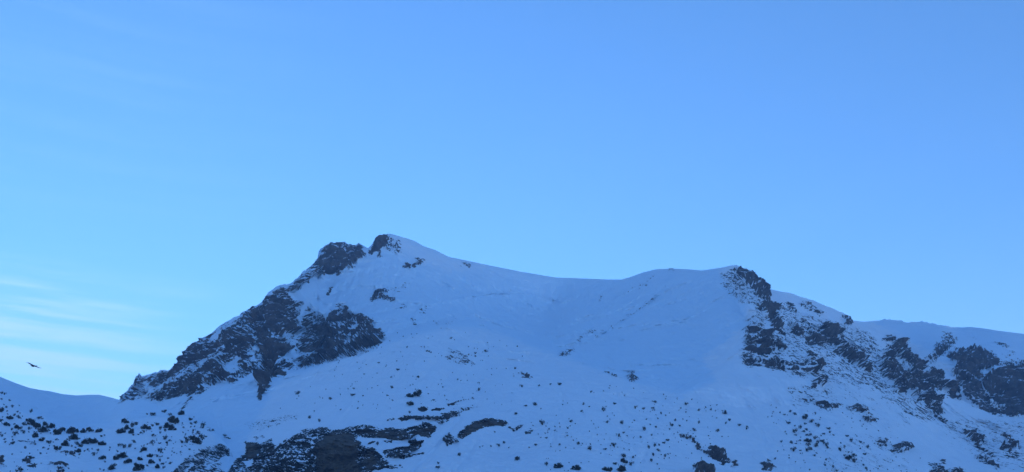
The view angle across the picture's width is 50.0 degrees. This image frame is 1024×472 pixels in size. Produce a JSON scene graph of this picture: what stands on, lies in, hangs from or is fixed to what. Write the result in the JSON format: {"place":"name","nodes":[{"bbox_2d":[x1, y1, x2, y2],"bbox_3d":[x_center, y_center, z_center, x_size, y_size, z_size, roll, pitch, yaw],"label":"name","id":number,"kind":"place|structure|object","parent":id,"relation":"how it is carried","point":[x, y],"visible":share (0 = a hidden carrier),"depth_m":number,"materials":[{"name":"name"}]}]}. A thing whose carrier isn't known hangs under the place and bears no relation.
{"place":"outdoors","nodes":[
{"label":"outdoors","id":0,"kind":"place"},
{"bbox_2d":[0,0,1023,399],"label":"sky","id":1,"kind":"structure","parent":0,"point":[167,166],"materials":[{"name":"blue"}]},
{"bbox_3d":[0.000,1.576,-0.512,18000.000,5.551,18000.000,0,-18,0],"label":"ground","id":2,"kind":"structure","parent":0,"visible":0},
{"bbox_2d":[0,377,232,471],"bbox_3d":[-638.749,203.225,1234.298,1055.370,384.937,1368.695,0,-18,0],"label":"hill","id":3,"kind":"structure","parent":2,"relation":"on","point":[106,414],"depth_m":967.32,"materials":[{"name":"white snow"}]},
{"bbox_2d":[0,454,7,468],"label":"rock outcrop","id":4,"kind":"object","parent":3,"relation":"on","point":[3,463],"visible":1,"depth_m":759.47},
{"bbox_2d":[19,440,40,447],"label":"rock ledge","id":5,"kind":"object","parent":3,"relation":"on","point":[30,444],"visible":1,"depth_m":851.73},
{"bbox_2d":[27,418,35,424],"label":"bush","id":6,"kind":"object","parent":3,"relation":"on","point":[32,421],"visible":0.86,"depth_m":1016.67,"materials":[{"name":"plant"}]},
{"bbox_2d":[24,456,41,469],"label":"rock outcrop","id":7,"kind":"object","parent":3,"relation":"on","point":[36,465],"visible":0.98,"depth_m":735.84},
{"bbox_2d":[32,422,40,427],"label":"bush","id":8,"kind":"object","parent":3,"relation":"on","point":[36,425],"visible":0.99,"depth_m":1002.42,"materials":[{"name":"green plant"}]},
{"bbox_2d":[38,424,46,431],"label":"bush","id":9,"kind":"object","parent":3,"relation":"on","point":[42,429],"visible":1,"depth_m":961.93,"materials":[{"name":"plant"}]},
{"bbox_2d":[46,422,54,427],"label":"bush","id":10,"kind":"object","parent":3,"relation":"on","point":[51,425],"visible":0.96,"depth_m":1020.83,"materials":[{"name":"green plant"}]},
{"bbox_2d":[53,429,61,434],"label":"bush","id":11,"kind":"object","parent":3,"relation":"on","point":[56,432],"visible":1,"depth_m":953.62,"materials":[{"name":"green plant"}]},
{"bbox_2d":[47,461,68,471],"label":"rock outcrop","id":12,"kind":"object","parent":3,"relation":"on","point":[60,466],"visible":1,"depth_m":722.70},
{"bbox_2d":[61,439,68,445],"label":"bush","id":13,"kind":"object","parent":3,"relation":"on","point":[65,443],"visible":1,"depth_m":844.13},
{"bbox_2d":[54,449,77,457],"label":"rock ledge","id":14,"kind":"object","parent":3,"relation":"on","point":[71,454],"visible":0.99,"depth_m":786.92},
{"bbox_2d":[66,427,74,433],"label":"bush","id":15,"kind":"object","parent":3,"relation":"on","point":[71,429],"visible":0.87,"depth_m":970.24,"materials":[{"name":"plant"}]},
{"bbox_2d":[68,431,77,439],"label":"bush","id":16,"kind":"object","parent":3,"relation":"on","point":[72,436],"visible":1,"depth_m":905.86,"materials":[{"name":"green plant"}]},
{"bbox_2d":[81,438,92,443],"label":"bush","id":17,"kind":"object","parent":3,"relation":"on","point":[87,440],"visible":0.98,"depth_m":889.13,"materials":[{"name":"green plant"}]},
{"bbox_2d":[113,453,120,459],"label":"bush","id":18,"kind":"object","parent":3,"relation":"on","point":[116,456],"visible":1,"depth_m":795.88,"materials":[{"name":"plant"}]},
{"bbox_2d":[116,427,125,433],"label":"bush","id":19,"kind":"object","parent":3,"relation":"on","point":[121,430],"visible":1,"depth_m":950.46,"materials":[{"name":"plant"}]},
{"bbox_2d":[120,451,127,457],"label":"bush","id":20,"kind":"object","parent":3,"relation":"on","point":[122,455],"visible":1,"depth_m":801.46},
{"bbox_2d":[132,463,144,470],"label":"bush","id":21,"kind":"object","parent":3,"relation":"on","point":[139,467],"visible":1,"depth_m":735.66,"materials":[{"name":"black plant"}]},
{"bbox_2d":[167,423,176,429],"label":"bush","id":22,"kind":"object","parent":3,"relation":"on","point":[171,427],"visible":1,"depth_m":979.69,"materials":[{"name":"plant"}]},
{"bbox_2d":[167,415,179,422],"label":"bush","id":23,"kind":"object","parent":3,"relation":"on","point":[171,419],"visible":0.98,"depth_m":1043.42,"materials":[{"name":"green plant"}]},
{"bbox_2d":[192,436,201,443],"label":"bush","id":24,"kind":"object","parent":3,"relation":"on","point":[197,441],"visible":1,"depth_m":916.51,"materials":[{"name":"plant"}]},
{"bbox_2d":[172,443,230,471],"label":"crag","id":25,"kind":"structure","parent":3,"relation":"on","point":[209,458],"depth_m":869.17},
{"bbox_2d":[204,426,215,433],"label":"rock ledge","id":26,"kind":"object","parent":3,"relation":"on","point":[207,429],"visible":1,"depth_m":1026.19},
{"bbox_2d":[151,234,1023,471],"bbox_3d":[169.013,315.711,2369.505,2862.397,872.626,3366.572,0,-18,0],"label":"mountain","id":27,"kind":"structure","parent":2,"relation":"on","point":[672,334],"depth_m":1421.60,"materials":[{"name":"white snow"}]},
{"bbox_2d":[179,397,195,410],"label":"rock outcrop","id":28,"kind":"object","parent":27,"relation":"on","point":[185,404],"visible":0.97,"depth_m":1455.24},
{"bbox_2d":[119,311,266,403],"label":"crag wall","id":29,"kind":"structure","parent":27,"relation":"on","point":[227,353],"depth_m":1765.79,"materials":[{"name":"grey stone"}]},
{"bbox_2d":[223,433,232,441],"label":"rock outcrop","id":30,"kind":"object","parent":27,"relation":"on","point":[227,437],"visible":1,"depth_m":1066.28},
{"bbox_2d":[228,434,275,471],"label":"rock block","id":31,"kind":"object","parent":27,"relation":"on","point":[251,458],"visible":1,"depth_m":928.17,"materials":[{"name":"grey stone"}]},
{"bbox_2d":[260,286,287,304],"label":"rock rib","id":32,"kind":"object","parent":27,"relation":"on","point":[278,291],"visible":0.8,"depth_m":2094.37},
{"bbox_2d":[250,294,305,401],"bbox_3d":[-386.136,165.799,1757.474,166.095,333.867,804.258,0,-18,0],"label":"rock buttress","id":33,"kind":"object","parent":27,"relation":"on","point":[278,328],"visible":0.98,"depth_m":1820.02,"materials":[{"name":"rock"},{"name":"snow"}]},
{"bbox_2d":[280,242,366,295],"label":"crag","id":34,"kind":"structure","parent":27,"relation":"on","point":[337,259],"depth_m":2550.20,"materials":[{"name":"grey stone"}]},
{"bbox_2d":[259,425,391,471],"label":"cliff","id":35,"kind":"structure","parent":27,"relation":"on","point":[322,449],"depth_m":908.43,"materials":[{"name":"grey stone"}]},
{"bbox_2d":[324,286,334,296],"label":"rock outcrop","id":36,"kind":"object","parent":27,"relation":"on","point":[329,291],"visible":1,"depth_m":2425.43,"materials":[{"name":"grey stone"}]},
{"bbox_2d":[294,302,386,371],"bbox_3d":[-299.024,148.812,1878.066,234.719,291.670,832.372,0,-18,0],"label":"crag wall","id":37,"kind":"structure","parent":27,"relation":"on","point":[341,331],"depth_m":1951.31,"materials":[{"name":"grey stone"}]},
{"bbox_2d":[364,234,402,261],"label":"peak rock","id":38,"kind":"object","parent":27,"relation":"on","point":[388,244],"visible":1,"depth_m":2671.39,"materials":[{"name":"grey stone"}]},
{"bbox_2d":[369,282,408,304],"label":"rock outcrop","id":39,"kind":"object","parent":27,"relation":"on","point":[382,296],"visible":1,"depth_m":2338.10,"materials":[{"name":"grey stone"}]},
{"bbox_2d":[349,421,437,443],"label":"cliff","id":40,"kind":"structure","parent":27,"relation":"on","point":[423,430],"depth_m":964.05,"materials":[{"name":"grey stone"}]},
{"bbox_2d":[365,437,426,471],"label":"rock ledge","id":41,"kind":"object","parent":27,"relation":"on","point":[409,451],"visible":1,"depth_m":904.02,"materials":[{"name":"grey stone"}]},
{"bbox_2d":[402,258,425,271],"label":"rock outcrop","id":42,"kind":"object","parent":27,"relation":"on","point":[413,265],"visible":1,"depth_m":2655.98,"materials":[{"name":"grey stone"}]},
{"bbox_2d":[413,389,421,395],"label":"bush","id":43,"kind":"object","parent":27,"relation":"on","point":[419,393],"visible":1,"depth_m":1093.02,"materials":[{"name":"plant"}]},
{"bbox_2d":[387,404,482,424],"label":"rock ledge","id":44,"kind":"object","parent":27,"relation":"on","point":[443,418],"visible":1,"depth_m":1010.40,"materials":[{"name":"grey stone"}]},
{"bbox_2d":[417,398,478,413],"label":"rock ledge","id":45,"kind":"object","parent":27,"relation":"on","point":[426,410],"visible":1,"depth_m":1055.97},
{"bbox_2d":[440,431,459,445],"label":"rock pile","id":46,"kind":"object","parent":27,"relation":"on","point":[450,438],"visible":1,"depth_m":925.27,"materials":[{"name":"grey stone"}]},
{"bbox_2d":[0,332,920,471],"bbox_3d":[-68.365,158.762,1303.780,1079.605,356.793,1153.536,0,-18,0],"label":"scrub","id":47,"kind":"object","parent":27,"relation":"on","point":[427,407],"visible":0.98,"depth_m":1044.23,"materials":[{"name":"black plant"}]},
{"bbox_2d":[460,260,473,269],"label":"rock outcrop","id":48,"kind":"object","parent":27,"relation":"on","point":[466,265],"visible":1,"depth_m":2923.07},
{"bbox_2d":[456,417,523,440],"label":"cliff","id":49,"kind":"structure","parent":27,"relation":"on","point":[466,432],"depth_m":989.60,"materials":[{"name":"grey stone"}]},
{"bbox_2d":[553,463,562,467],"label":"bush","id":50,"kind":"object","parent":27,"relation":"on","point":[559,465],"visible":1,"depth_m":849.92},
{"bbox_2d":[572,465,580,469],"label":"bush","id":51,"kind":"object","parent":27,"relation":"on","point":[576,467],"visible":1,"depth_m":840.31,"materials":[{"name":"plant"}]},
{"bbox_2d":[558,328,595,358],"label":"rock outcrop","id":52,"kind":"object","parent":27,"relation":"on","point":[568,352],"visible":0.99,"depth_m":2174.61,"materials":[{"name":"grey stone"}]},
{"bbox_2d":[617,465,625,471],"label":"bush","id":53,"kind":"object","parent":27,"relation":"on","point":[621,468],"visible":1,"depth_m":871.54,"materials":[{"name":"plant"}]},
{"bbox_2d":[604,369,640,383],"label":"rock outcrop","id":54,"kind":"object","parent":27,"relation":"on","point":[631,377],"visible":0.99,"depth_m":1474.92,"materials":[{"name":"grey stone"}]},
{"bbox_2d":[677,433,730,466],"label":"rock outcrop","id":55,"kind":"object","parent":27,"relation":"on","point":[716,453],"visible":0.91,"depth_m":1009.72,"materials":[{"name":"grey stone"}]},
{"bbox_2d":[692,460,715,471],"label":"rock outcrop","id":56,"kind":"object","parent":27,"relation":"on","point":[702,466],"visible":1,"depth_m":898.65,"materials":[{"name":"grey stone"}]},
{"bbox_2d":[730,459,739,468],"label":"boulder","id":57,"kind":"object","parent":27,"relation":"on","point":[735,463],"visible":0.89,"depth_m":977.95,"materials":[{"name":"grey stone"}]},
{"bbox_2d":[719,266,774,310],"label":"rock bands","id":58,"kind":"object","parent":27,"relation":"on","point":[740,285],"visible":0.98,"depth_m":2176.93,"materials":[{"name":"rock"},{"name":"snow"}]},
{"bbox_2d":[744,324,786,357],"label":"crag wall","id":59,"kind":"structure","parent":27,"relation":"on","point":[759,341],"depth_m":1650.15,"materials":[{"name":"grey stone"}]},
{"bbox_2d":[758,458,775,471],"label":"stone cluster","id":60,"kind":"object","parent":27,"relation":"on","point":[767,465],"visible":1,"depth_m":995.43,"materials":[{"name":"grey stone"}]},
{"bbox_2d":[758,301,786,336],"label":"rock pillar","id":61,"kind":"object","parent":27,"relation":"on","point":[773,316],"visible":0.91,"depth_m":1871.13,"materials":[{"name":"grey stone"}]},
{"bbox_2d":[739,350,825,374],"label":"rock band","id":62,"kind":"object","parent":27,"relation":"on","point":[813,364],"visible":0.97,"depth_m":1554.93,"materials":[{"name":"grey stone"}]},
{"bbox_2d":[781,301,804,337],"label":"crag wall","id":63,"kind":"structure","parent":27,"relation":"on","point":[794,329],"depth_m":1953.77,"materials":[{"name":"grey stone"}]},
{"bbox_2d":[799,396,841,412],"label":"rock band","id":64,"kind":"object","parent":27,"relation":"on","point":[816,403],"visible":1,"depth_m":1377.45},
{"bbox_2d":[805,321,848,348],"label":"crag wall","id":65,"kind":"structure","parent":27,"relation":"on","point":[830,333],"depth_m":1903.31,"materials":[{"name":"grey stone"}]},
{"bbox_2d":[798,298,855,329],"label":"rock outcrop","id":66,"kind":"object","parent":27,"relation":"on","point":[847,321],"visible":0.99,"depth_m":2149.12,"materials":[{"name":"grey stone"}]},
{"bbox_2d":[830,344,873,373],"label":"rock rib","id":67,"kind":"object","parent":27,"relation":"on","point":[849,353],"visible":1,"depth_m":1800.82,"materials":[{"name":"grey stone"}]},
{"bbox_2d":[842,403,878,424],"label":"rock band","id":68,"kind":"object","parent":27,"relation":"on","point":[863,412],"visible":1,"depth_m":1394.86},
{"bbox_2d":[870,437,889,450],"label":"rock outcrop","id":69,"kind":"object","parent":27,"relation":"on","point":[883,443],"visible":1,"depth_m":1237.41,"materials":[{"name":"grey stone"}]},
{"bbox_2d":[878,336,903,344],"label":"rock outcrop","id":70,"kind":"object","parent":27,"relation":"on","point":[887,340],"visible":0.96,"depth_m":2105.81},
{"bbox_2d":[888,441,915,455],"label":"rock outcrop","id":71,"kind":"object","parent":27,"relation":"on","point":[899,448],"visible":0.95,"depth_m":1254.06,"materials":[{"name":"grey stone"}]},
{"bbox_2d":[879,337,934,369],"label":"cliff","id":72,"kind":"structure","parent":27,"relation":"on","point":[902,353],"depth_m":1960.97,"materials":[{"name":"grey stone"}]},
{"bbox_2d":[875,356,954,399],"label":"rock belt","id":73,"kind":"object","parent":27,"relation":"on","point":[907,382],"visible":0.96,"depth_m":1803.11,"materials":[{"name":"rock"},{"name":"snow"}]},
{"bbox_2d":[913,389,949,424],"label":"crag wall","id":74,"kind":"structure","parent":27,"relation":"on","point":[931,401],"depth_m":1685.60,"materials":[{"name":"grey stone"}]},
{"bbox_2d":[928,459,964,471],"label":"rock outcrop","id":75,"kind":"object","parent":27,"relation":"on","point":[936,466],"visible":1,"depth_m":1220.21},
{"bbox_2d":[944,380,963,403],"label":"rock slab","id":76,"kind":"object","parent":27,"relation":"on","point":[952,391],"visible":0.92,"depth_m":1854.74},
{"bbox_2d":[961,428,1000,459],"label":"rock rib","id":77,"kind":"object","parent":27,"relation":"on","point":[978,441],"visible":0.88,"depth_m":1509.00,"materials":[{"name":"grey stone"}]},
{"bbox_2d":[971,452,998,469],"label":"rock outcrop","id":78,"kind":"object","parent":27,"relation":"on","point":[987,461],"visible":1,"depth_m":1358.35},
{"bbox_2d":[999,440,1022,458],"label":"rock outcrop","id":79,"kind":"object","parent":27,"relation":"on","point":[1006,450],"visible":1,"depth_m":1462.97,"materials":[{"name":"grey stone"}]},
{"bbox_2d":[854,319,1023,404],"bbox_3d":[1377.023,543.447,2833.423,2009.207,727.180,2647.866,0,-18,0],"label":"mountain","id":80,"kind":"structure","parent":2,"relation":"on","point":[925,336],"depth_m":2753.86,"materials":[{"name":"white snow"}]},
{"bbox_2d":[906,336,912,346],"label":"rock outcrop","id":81,"kind":"object","parent":80,"relation":"on","point":[909,341],"visible":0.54,"depth_m":2694.00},
{"bbox_2d":[926,331,960,366],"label":"rock spur","id":82,"kind":"structure","parent":80,"relation":"on","point":[946,343],"depth_m":2525.45,"materials":[{"name":"grey stone"}]},
{"bbox_2d":[947,343,1002,379],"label":"cliff","id":83,"kind":"structure","parent":80,"relation":"on","point":[976,362],"depth_m":2287.54,"materials":[{"name":"grey stone"}]},
{"bbox_2d":[964,363,1023,415],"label":"cliff","id":84,"kind":"structure","parent":80,"relation":"on","point":[999,390],"depth_m":2169.88,"materials":[{"name":"grey stone"}]},
{"bbox_2d":[995,341,1016,358],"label":"rock outcrop","id":85,"kind":"object","parent":80,"relation":"on","point":[1005,346],"visible":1,"depth_m":2575.33,"materials":[{"name":"grey stone"}]}
]}

